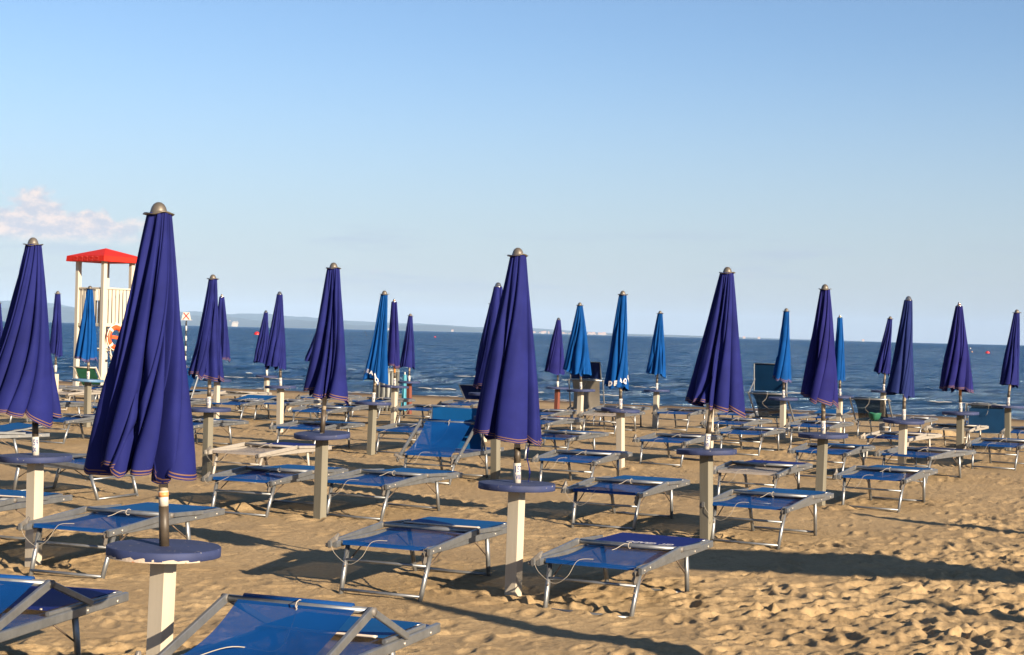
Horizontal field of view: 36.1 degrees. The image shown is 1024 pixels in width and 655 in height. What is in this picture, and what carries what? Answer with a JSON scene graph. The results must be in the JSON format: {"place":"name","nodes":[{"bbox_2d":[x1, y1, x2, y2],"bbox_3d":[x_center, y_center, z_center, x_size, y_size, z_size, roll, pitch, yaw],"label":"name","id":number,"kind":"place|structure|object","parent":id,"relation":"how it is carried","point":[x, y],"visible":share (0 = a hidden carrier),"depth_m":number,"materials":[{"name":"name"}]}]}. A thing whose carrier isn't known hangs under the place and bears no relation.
{"place":"outdoors","nodes":[
{"label":"outdoors","id":0,"kind":"place"},
{"bbox_2d":[373,368,399,410],"bbox_3d":[-3.086,1.522,38.598,0.641,1.045,0.646,1,0,0],"label":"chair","id":1,"kind":"object","parent":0,"point":[382,392],"visible":0.31,"depth_m":38.35,"materials":[{"name":"white plastic"}]},
{"bbox_2d":[0,301,875,341],"bbox_3d":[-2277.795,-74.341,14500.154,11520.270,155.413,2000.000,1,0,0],"label":"hills","id":2,"kind":"structure","parent":0,"point":[67,314],"depth_m":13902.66,"materials":[{"name":"grey"}]},
{"bbox_2d":[0,381,1023,654],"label":"sand","id":3,"kind":"structure","parent":0,"point":[940,571],"depth_m":12.61,"materials":[{"name":"beige sand"}]},
{"bbox_2d":[0,303,2,338],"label":"beach umbrella","id":4,"kind":"object","parent":3,"relation":"on","point":[1,326],"visible":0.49,"depth_m":33.88,"materials":[{"name":"fabric"}]},
{"bbox_2d":[0,422,49,452],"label":"sun lounger","id":5,"kind":"object","parent":3,"relation":"on","point":[9,431],"visible":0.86,"depth_m":19.97,"materials":[{"name":"metal"}]},
{"bbox_2d":[0,237,71,566],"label":"beach umbrella","id":6,"kind":"object","parent":3,"relation":"on","point":[28,386],"visible":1,"depth_m":11.44,"materials":[{"name":"fabric"}]},
{"bbox_2d":[0,489,72,539],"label":"sun lounger","id":7,"kind":"object","parent":3,"relation":"on","point":[12,499],"visible":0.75,"depth_m":12.72,"materials":[{"name":"metal"}]},
{"bbox_2d":[9,401,97,423],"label":"sun lounger","id":8,"kind":"object","parent":3,"relation":"on","point":[78,404],"visible":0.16,"depth_m":27.53,"materials":[{"name":"metal"}]},
{"bbox_2d":[50,291,62,389],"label":"beach umbrella","id":9,"kind":"object","parent":3,"relation":"on","point":[56,350],"visible":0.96,"depth_m":31.02,"materials":[{"name":"fabric"}]},
{"bbox_2d":[25,413,94,443],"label":"sun lounger","id":10,"kind":"object","parent":3,"relation":"on","point":[70,419],"visible":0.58,"depth_m":23.20,"materials":[{"name":"metal"}]},
{"bbox_2d":[0,574,128,654],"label":"sun lounger","id":11,"kind":"object","parent":3,"relation":"on","point":[29,604],"visible":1,"depth_m":7.71,"materials":[{"name":"fabric"}]},
{"bbox_2d":[0,453,138,499],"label":"sun lounger","id":12,"kind":"object","parent":3,"relation":"on","point":[77,462],"visible":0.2,"depth_m":16.14,"materials":[{"name":"fabric"}]},
{"bbox_2d":[58,385,83,400],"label":"sun lounger","id":13,"kind":"object","parent":3,"relation":"on","point":[70,387],"visible":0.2,"depth_m":34.44,"materials":[{"name":"metal"}]},
{"bbox_2d":[58,389,100,409],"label":"sun lounger","id":14,"kind":"object","parent":3,"relation":"on","point":[70,392],"visible":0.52,"depth_m":32.42,"materials":[{"name":"beige metal"}]},
{"bbox_2d":[72,385,102,401],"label":"sun lounger","id":15,"kind":"object","parent":3,"relation":"on","point":[97,387],"visible":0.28,"depth_m":35.44,"materials":[{"name":"metal"}]},
{"bbox_2d":[72,286,103,426],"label":"beach umbrella","id":16,"kind":"object","parent":3,"relation":"on","point":[86,348],"visible":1,"depth_m":26.79,"materials":[{"name":"fabric"}]},
{"bbox_2d":[73,366,105,386],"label":"deck chair","id":17,"kind":"object","parent":3,"relation":"on","point":[80,372],"visible":0.48,"depth_m":44.72,"materials":[{"name":"green fabric"}]},
{"bbox_2d":[91,404,97,425],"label":"sun lounger","id":18,"kind":"object","parent":3,"relation":"on","point":[94,407],"visible":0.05,"depth_m":27.12,"materials":[{"name":"fabric"}]},
{"bbox_2d":[66,248,136,385],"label":"lifeguard tower","id":19,"kind":"structure","parent":3,"relation":"on","point":[112,303],"depth_m":46.28,"materials":[{"name":"white wood"}]},
{"bbox_2d":[106,322,120,356],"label":"life ring","id":20,"kind":"object","parent":19,"relation":"hanging from","point":[110,336],"visible":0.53,"depth_m":45.87,"materials":[{"name":"orange plastic"}]},
{"bbox_2d":[16,502,224,578],"bbox_3d":[-2.871,1.576,11.700,0.807,0.466,1.562,1,0,21],"label":"sun lounger","id":21,"kind":"object","parent":3,"relation":"on","point":[119,520],"visible":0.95,"depth_m":11.48,"materials":[{"name":"fabric"}]},
{"bbox_2d":[83,202,220,654],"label":"beach umbrella","id":22,"kind":"object","parent":3,"relation":"on","point":[142,425],"visible":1,"depth_m":7.23,"materials":[{"name":"fabric"}]},
{"bbox_2d":[190,398,220,417],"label":"sun lounger","id":23,"kind":"object","parent":3,"relation":"on","point":[194,401],"visible":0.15,"depth_m":29.62,"materials":[{"name":"metal"}]},
{"bbox_2d":[186,366,227,406],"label":"sun lounger","id":24,"kind":"object","parent":3,"relation":"on","point":[194,391],"visible":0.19,"depth_m":34.20,"materials":[{"name":"fabric"}]},
{"bbox_2d":[188,274,230,475],"bbox_3d":[-3.618,0.737,18.798,0.526,2.744,0.525,1,0,0],"label":"beach umbrella","id":25,"kind":"object","parent":3,"relation":"on","point":[206,362],"visible":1,"depth_m":18.74,"materials":[{"name":"fabric"}]},
{"bbox_2d":[203,294,230,418],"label":"beach umbrella","id":26,"kind":"object","parent":3,"relation":"on","point":[224,338],"visible":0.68,"depth_m":29.54,"materials":[{"name":"fabric"}]},
{"bbox_2d":[192,418,248,444],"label":"sun lounger","id":27,"kind":"object","parent":3,"relation":"on","point":[197,423],"visible":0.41,"depth_m":23.37,"materials":[{"name":"metal"}]},
{"bbox_2d":[206,395,276,419],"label":"sun lounger","id":28,"kind":"object","parent":3,"relation":"on","point":[244,401],"visible":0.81,"depth_m":29.98,"materials":[{"name":"fabric"}]},
{"bbox_2d":[211,391,271,410],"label":"sun lounger","id":29,"kind":"object","parent":3,"relation":"on","point":[235,393],"visible":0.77,"depth_m":33.90,"materials":[{"name":"beige metal"}]},
{"bbox_2d":[253,310,277,406],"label":"beach umbrella","id":30,"kind":"object","parent":3,"relation":"on","point":[261,348],"visible":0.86,"depth_m":38.36,"materials":[{"name":"fabric"}]},
{"bbox_2d":[203,442,331,482],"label":"sun lounger","id":31,"kind":"object","parent":3,"relation":"on","point":[286,448],"visible":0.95,"depth_m":18.41,"materials":[{"name":"beige metal"}]},
{"bbox_2d":[200,464,348,517],"bbox_3d":[-2.305,1.603,15.475,0.807,0.466,1.554,1,0,22],"label":"sun lounger","id":32,"kind":"object","parent":3,"relation":"on","point":[290,473],"visible":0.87,"depth_m":15.20,"materials":[{"name":"fabric"}]},
{"bbox_2d":[265,291,295,432],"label":"beach umbrella","id":33,"kind":"object","parent":3,"relation":"on","point":[276,354],"visible":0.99,"depth_m":26.54,"materials":[{"name":"fabric"}]},
{"bbox_2d":[250,398,321,420],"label":"sun lounger","id":34,"kind":"object","parent":3,"relation":"on","point":[288,402],"visible":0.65,"depth_m":30.23,"materials":[{"name":"metal"}]},
{"bbox_2d":[135,593,439,654],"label":"sun lounger","id":35,"kind":"object","parent":3,"relation":"on","point":[255,624],"visible":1,"depth_m":7.04,"materials":[{"name":"fabric"}]},
{"bbox_2d":[304,335,320,413],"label":"beach umbrella","id":36,"kind":"object","parent":3,"relation":"on","point":[307,356],"visible":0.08,"depth_m":32.94,"materials":[{"name":"fabric"}]},
{"bbox_2d":[269,420,364,453],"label":"sun lounger","id":37,"kind":"object","parent":3,"relation":"on","point":[315,425],"visible":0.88,"depth_m":23.18,"materials":[{"name":"metal"}]},
{"bbox_2d":[294,262,349,518],"bbox_3d":[-1.769,0.764,14.708,0.526,2.749,0.526,1,0,0],"label":"beach umbrella","id":38,"kind":"object","parent":3,"relation":"on","point":[326,378],"visible":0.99,"depth_m":14.65,"materials":[{"name":"fabric"}]},
{"bbox_2d":[286,405,360,429],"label":"sun lounger","id":39,"kind":"object","parent":3,"relation":"on","point":[330,410],"visible":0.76,"depth_m":27.89,"materials":[{"name":"metal"}]},
{"bbox_2d":[295,394,361,414],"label":"sun lounger","id":40,"kind":"object","parent":3,"relation":"on","point":[311,397],"visible":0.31,"depth_m":33.83,"materials":[{"name":"metal"}]},
{"bbox_2d":[310,402,386,422],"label":"sun lounger","id":41,"kind":"object","parent":3,"relation":"on","point":[354,405],"visible":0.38,"depth_m":29.31,"materials":[{"name":"metal"}]},
{"bbox_2d":[355,290,390,454],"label":"beach umbrella","id":42,"kind":"object","parent":3,"relation":"on","point":[376,370],"visible":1,"depth_m":22.43,"materials":[{"name":"fabric"}]},
{"bbox_2d":[348,397,414,418],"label":"sun lounger","id":43,"kind":"object","parent":3,"relation":"on","point":[383,399],"visible":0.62,"depth_m":32.30,"materials":[{"name":"metal"}]},
{"bbox_2d":[326,468,462,521],"bbox_3d":[-1.176,1.625,15.404,0.806,0.475,1.562,1,0,26],"label":"sun lounger","id":44,"kind":"object","parent":3,"relation":"on","point":[382,479],"visible":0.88,"depth_m":15.25,"materials":[{"name":"metal"}]},
{"bbox_2d":[380,299,408,426],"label":"beach umbrella","id":45,"kind":"object","parent":3,"relation":"on","point":[393,356],"visible":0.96,"depth_m":28.98,"materials":[{"name":"fabric"}]},
{"bbox_2d":[375,423,424,455],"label":"sun lounger","id":46,"kind":"object","parent":3,"relation":"on","point":[404,427],"visible":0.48,"depth_m":22.85,"materials":[{"name":"fabric"}]},
{"bbox_2d":[401,372,406,410],"bbox_3d":[-2.659,1.603,38.892,0.192,1.000,0.171,1,0,0],"label":"post","id":47,"kind":"object","parent":3,"relation":"on","point":[404,384],"visible":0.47,"depth_m":38.86,"materials":[{"name":"wood"}]},
{"bbox_2d":[398,314,419,413],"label":"beach umbrella","id":48,"kind":"object","parent":3,"relation":"on","point":[408,356],"visible":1,"depth_m":36.98,"materials":[{"name":"fabric"}]},
{"bbox_2d":[325,517,506,601],"bbox_3d":[-0.604,1.632,11.180,0.807,0.459,1.562,1,0,23],"label":"sun lounger","id":49,"kind":"object","parent":3,"relation":"on","point":[439,535],"visible":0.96,"depth_m":11.00,"materials":[{"name":"fabric"}]},
{"bbox_2d":[392,404,463,422],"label":"sun lounger","id":50,"kind":"object","parent":3,"relation":"on","point":[420,407],"visible":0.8,"depth_m":29.17,"materials":[{"name":"metal"}]},
{"bbox_2d":[394,406,503,484],"bbox_3d":[-0.730,1.425,19.001,0.803,0.921,1.562,1,0,22],"label":"sun lounger","id":51,"kind":"object","parent":3,"relation":"on","point":[446,431],"visible":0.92,"depth_m":18.79,"materials":[{"name":"fabric"}]},
{"bbox_2d":[437,384,480,407],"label":"sun lounger","id":52,"kind":"object","parent":3,"relation":"on","point":[465,388],"visible":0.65,"depth_m":32.65,"materials":[{"name":"fabric"}]},
{"bbox_2d":[468,303,489,441],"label":"beach umbrella","id":53,"kind":"object","parent":3,"relation":"on","point":[476,394],"visible":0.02,"depth_m":25.52,"materials":[{"name":"fabric"}]},
{"bbox_2d":[473,282,502,479],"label":"beach umbrella","id":54,"kind":"object","parent":3,"relation":"on","point":[481,365],"visible":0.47,"depth_m":18.73,"materials":[{"name":"fabric"}]},
{"bbox_2d":[473,248,554,595],"bbox_3d":[0.015,0.812,10.677,0.572,2.710,0.524,1,0,0],"label":"beach umbrella","id":55,"kind":"object","parent":3,"relation":"on","point":[508,410],"visible":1,"depth_m":10.59,"materials":[{"name":"fabric"}]},
{"bbox_2d":[509,416,584,444],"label":"sun lounger","id":56,"kind":"object","parent":3,"relation":"on","point":[552,421],"visible":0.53,"depth_m":25.95,"materials":[{"name":"metal"}]},
{"bbox_2d":[544,318,568,416],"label":"beach umbrella","id":57,"kind":"object","parent":3,"relation":"on","point":[554,361],"visible":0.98,"depth_m":36.02,"materials":[{"name":"fabric"}]},
{"bbox_2d":[539,409,576,432],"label":"sun lounger","id":58,"kind":"object","parent":3,"relation":"on","point":[554,412],"visible":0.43,"depth_m":28.78,"materials":[{"name":"metal"}]},
{"bbox_2d":[524,430,608,463],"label":"sun lounger","id":59,"kind":"object","parent":3,"relation":"on","point":[568,436],"visible":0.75,"depth_m":22.34,"materials":[{"name":"fabric"}]},
{"bbox_2d":[563,302,594,430],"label":"beach umbrella","id":60,"kind":"object","parent":3,"relation":"on","point":[577,360],"visible":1,"depth_m":28.79,"materials":[{"name":"fabric"}]},
{"bbox_2d":[530,449,632,488],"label":"sun lounger","id":61,"kind":"object","parent":3,"relation":"on","point":[585,456],"visible":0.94,"depth_m":18.50,"materials":[{"name":"fabric"}]},
{"bbox_2d":[567,361,612,424],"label":"sun lounger","id":62,"kind":"object","parent":3,"relation":"on","point":[592,399],"visible":0.56,"depth_m":33.33,"materials":[{"name":"metal"}]},
{"bbox_2d":[577,409,644,434],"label":"sun lounger","id":63,"kind":"object","parent":3,"relation":"on","point":[592,412],"visible":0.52,"depth_m":28.82,"materials":[{"name":"metal"}]},
{"bbox_2d":[588,405,650,426],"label":"sun lounger","id":64,"kind":"object","parent":3,"relation":"on","point":[631,407],"visible":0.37,"depth_m":31.83,"materials":[{"name":"metal"}]},
{"bbox_2d":[528,532,712,617],"bbox_3d":[0.782,1.695,10.784,0.807,0.466,1.562,1,0,25],"label":"sun lounger","id":65,"kind":"object","parent":3,"relation":"on","point":[627,551],"visible":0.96,"depth_m":10.62,"materials":[{"name":"fabric"}]},
{"bbox_2d":[601,291,639,467],"bbox_3d":[1.471,0.870,21.257,0.525,2.737,0.524,1,0,0],"label":"beach umbrella","id":66,"kind":"object","parent":3,"relation":"on","point":[617,375],"visible":0.99,"depth_m":21.20,"materials":[{"name":"fabric"}]},
{"bbox_2d":[561,475,689,529],"bbox_3d":[1.122,1.679,15.145,0.806,0.475,1.562,1,0,24],"label":"sun lounger","id":67,"kind":"object","parent":3,"relation":"on","point":[610,485],"visible":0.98,"depth_m":14.97,"materials":[{"name":"fabric"}]},
{"bbox_2d":[644,311,669,427],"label":"beach umbrella","id":68,"kind":"object","parent":3,"relation":"on","point":[656,365],"visible":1,"depth_m":31.71,"materials":[{"name":"fabric"}]},
{"bbox_2d":[632,433,721,466],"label":"sun lounger","id":69,"kind":"object","parent":3,"relation":"on","point":[676,438],"visible":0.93,"depth_m":22.09,"materials":[{"name":"fabric"}]},
{"bbox_2d":[651,408,705,431],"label":"sun lounger","id":70,"kind":"object","parent":3,"relation":"on","point":[674,411],"visible":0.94,"depth_m":30.73,"materials":[{"name":"metal"}]},
{"bbox_2d":[676,267,745,539],"bbox_3d":[1.732,0.843,13.726,0.586,2.752,0.525,1,0,0],"label":"beach umbrella","id":71,"kind":"object","parent":3,"relation":"on","point":[716,381],"visible":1,"depth_m":13.64,"materials":[{"name":"fabric"}]},
{"bbox_2d":[706,403,713,447],"bbox_3d":[3.049,0.931,24.197,0.525,2.710,0.526,1,0,0],"label":"umbrella pole","id":72,"kind":"object","parent":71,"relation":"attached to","point":[712,431],"visible":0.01,"depth_m":24.17,"materials":[{"name":"metal"}]},
{"bbox_2d":[700,417,771,443],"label":"sun lounger","id":73,"kind":"object","parent":3,"relation":"on","point":[738,421],"visible":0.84,"depth_m":27.16,"materials":[{"name":"metal"}]},
{"bbox_2d":[714,410,761,428],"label":"sun lounger","id":74,"kind":"object","parent":3,"relation":"on","point":[749,413],"visible":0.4,"depth_m":32.52,"materials":[{"name":"metal"}]},
{"bbox_2d":[713,426,788,455],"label":"sun lounger","id":75,"kind":"object","parent":3,"relation":"on","point":[747,430],"visible":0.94,"depth_m":24.44,"materials":[{"name":"metal"}]},
{"bbox_2d":[713,460,812,494],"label":"sun lounger","id":76,"kind":"object","parent":3,"relation":"on","point":[793,467],"visible":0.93,"depth_m":17.43,"materials":[{"name":"metal"}]},
{"bbox_2d":[699,487,833,549],"bbox_3d":[2.327,1.709,14.198,0.807,0.466,1.562,1,0,27],"label":"sun lounger","id":77,"kind":"object","parent":3,"relation":"on","point":[768,498],"visible":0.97,"depth_m":14.06,"materials":[{"name":"fabric"}]},
{"bbox_2d":[747,363,816,434],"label":"sun lounger","id":78,"kind":"object","parent":3,"relation":"on","point":[763,379],"visible":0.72,"depth_m":29.76,"materials":[{"name":"fabric"}]},
{"bbox_2d":[768,308,797,438],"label":"beach umbrella","id":79,"kind":"object","parent":3,"relation":"on","point":[782,370],"visible":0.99,"depth_m":28.02,"materials":[{"name":"fabric"}]},
{"bbox_2d":[784,420,853,444],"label":"sun lounger","id":80,"kind":"object","parent":3,"relation":"on","point":[817,424],"visible":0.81,"depth_m":26.86,"materials":[{"name":"metal"}]},
{"bbox_2d":[798,284,847,505],"bbox_3d":[3.331,0.902,16.816,0.525,2.731,0.525,1,0,0],"label":"beach umbrella","id":81,"kind":"object","parent":3,"relation":"on","point":[819,383],"visible":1,"depth_m":16.76,"materials":[{"name":"fabric"}]},
{"bbox_2d":[798,409,853,431],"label":"sun lounger","id":82,"kind":"object","parent":3,"relation":"on","point":[830,414],"visible":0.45,"depth_m":33.57,"materials":[{"name":"fabric"}]},
{"bbox_2d":[787,443,874,479],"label":"sun lounger","id":83,"kind":"object","parent":3,"relation":"on","point":[844,450],"visible":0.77,"depth_m":20.72,"materials":[{"name":"metal"}]},
{"bbox_2d":[835,315,852,432],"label":"beach umbrella","id":84,"kind":"object","parent":3,"relation":"on","point":[839,354],"visible":0.89,"depth_m":31.13,"materials":[{"name":"blue fabric"}]},
{"bbox_2d":[849,397,897,436],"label":"sun lounger","id":85,"kind":"object","parent":3,"relation":"on","point":[866,406],"visible":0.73,"depth_m":30.71,"materials":[{"name":"metal"}]},
{"bbox_2d":[868,412,880,420],"bbox_3d":[6.689,1.642,28.992,0.240,0.147,0.241,1,0,0],"label":"green bag","id":86,"kind":"object","parent":85,"relation":"hanging from","point":[874,416],"visible":1,"depth_m":28.92,"materials":[{"name":"plastic"}]},
{"bbox_2d":[871,316,892,430],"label":"beach umbrella","id":87,"kind":"object","parent":3,"relation":"on","point":[883,364],"visible":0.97,"depth_m":33.75,"materials":[{"name":"fabric"}]},
{"bbox_2d":[832,465,937,512],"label":"sun lounger","id":88,"kind":"object","parent":3,"relation":"on","point":[893,473],"visible":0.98,"depth_m":17.10,"materials":[{"name":"metal"}]},
{"bbox_2d":[859,430,941,460],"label":"sun lounger","id":89,"kind":"object","parent":3,"relation":"on","point":[911,436],"visible":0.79,"depth_m":24.02,"materials":[{"name":"beige metal"}]},
{"bbox_2d":[883,296,923,473],"bbox_3d":[5.058,0.957,20.307,0.526,2.728,0.526,1,0,0],"label":"beach umbrella","id":90,"kind":"object","parent":3,"relation":"on","point":[901,379],"visible":1,"depth_m":20.25,"materials":[{"name":"fabric"}]},
{"bbox_2d":[890,416,937,431],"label":"sun lounger","id":91,"kind":"object","parent":3,"relation":"on","point":[928,419],"visible":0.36,"depth_m":32.68,"materials":[{"name":"metal"}]},
{"bbox_2d":[873,447,975,483],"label":"sun lounger","id":92,"kind":"object","parent":3,"relation":"on","point":[924,452],"visible":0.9,"depth_m":20.49,"materials":[{"name":"metal"}]},
{"bbox_2d":[922,423,988,448],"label":"sun lounger","id":93,"kind":"object","parent":3,"relation":"on","point":[968,428],"visible":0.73,"depth_m":26.84,"materials":[{"name":"beige metal"}]},
{"bbox_2d":[939,302,978,466],"bbox_3d":[6.544,0.998,22.987,0.558,2.735,0.525,1,0,0],"label":"beach umbrella","id":94,"kind":"object","parent":3,"relation":"on","point":[956,373],"visible":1,"depth_m":22.89,"materials":[{"name":"fabric"}]},
{"bbox_2d":[964,402,1009,440],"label":"sun lounger","id":95,"kind":"object","parent":3,"relation":"on","point":[993,418],"visible":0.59,"depth_m":29.29,"materials":[{"name":"fabric"}]},
{"bbox_2d":[964,437,1023,470],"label":"sun lounger","id":96,"kind":"object","parent":3,"relation":"on","point":[1018,444],"visible":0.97,"depth_m":22.84,"materials":[{"name":"fabric"}]},
{"bbox_2d":[991,310,1023,449],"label":"beach umbrella","id":97,"kind":"object","parent":3,"relation":"on","point":[1009,377],"visible":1,"depth_m":26.03,"materials":[{"name":"fabric"}]},
{"bbox_2d":[999,426,1023,451],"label":"sun lounger","id":98,"kind":"object","parent":3,"relation":"on","point":[1017,430],"visible":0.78,"depth_m":26.39,"materials":[{"name":"fabric"}]},
{"bbox_2d":[0,0,1023,344],"label":"sky","id":99,"kind":"structure","parent":0,"point":[869,151],"materials":[{"name":"blue"}]},
{"bbox_2d":[2,321,1023,419],"bbox_3d":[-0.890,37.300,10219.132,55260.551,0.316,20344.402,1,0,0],"label":"sea","id":100,"kind":"structure","parent":0,"point":[443,360],"depth_m":107.93,"materials":[{"name":"liquid"}]},
{"bbox_2d":[182,312,190,358],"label":"sea marker","id":101,"kind":"object","parent":100,"relation":"in","point":[185,315],"visible":0.88,"depth_m":99.94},
{"bbox_2d":[232,321,238,326],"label":"boat","id":102,"kind":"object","parent":100,"relation":"on","point":[234,323],"depth_m":13383.04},
{"bbox_2d":[70,366,1017,418],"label":"sea foam","id":103,"kind":"object","parent":100,"relation":"on","point":[553,399],"visible":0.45,"depth_m":57.60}
]}

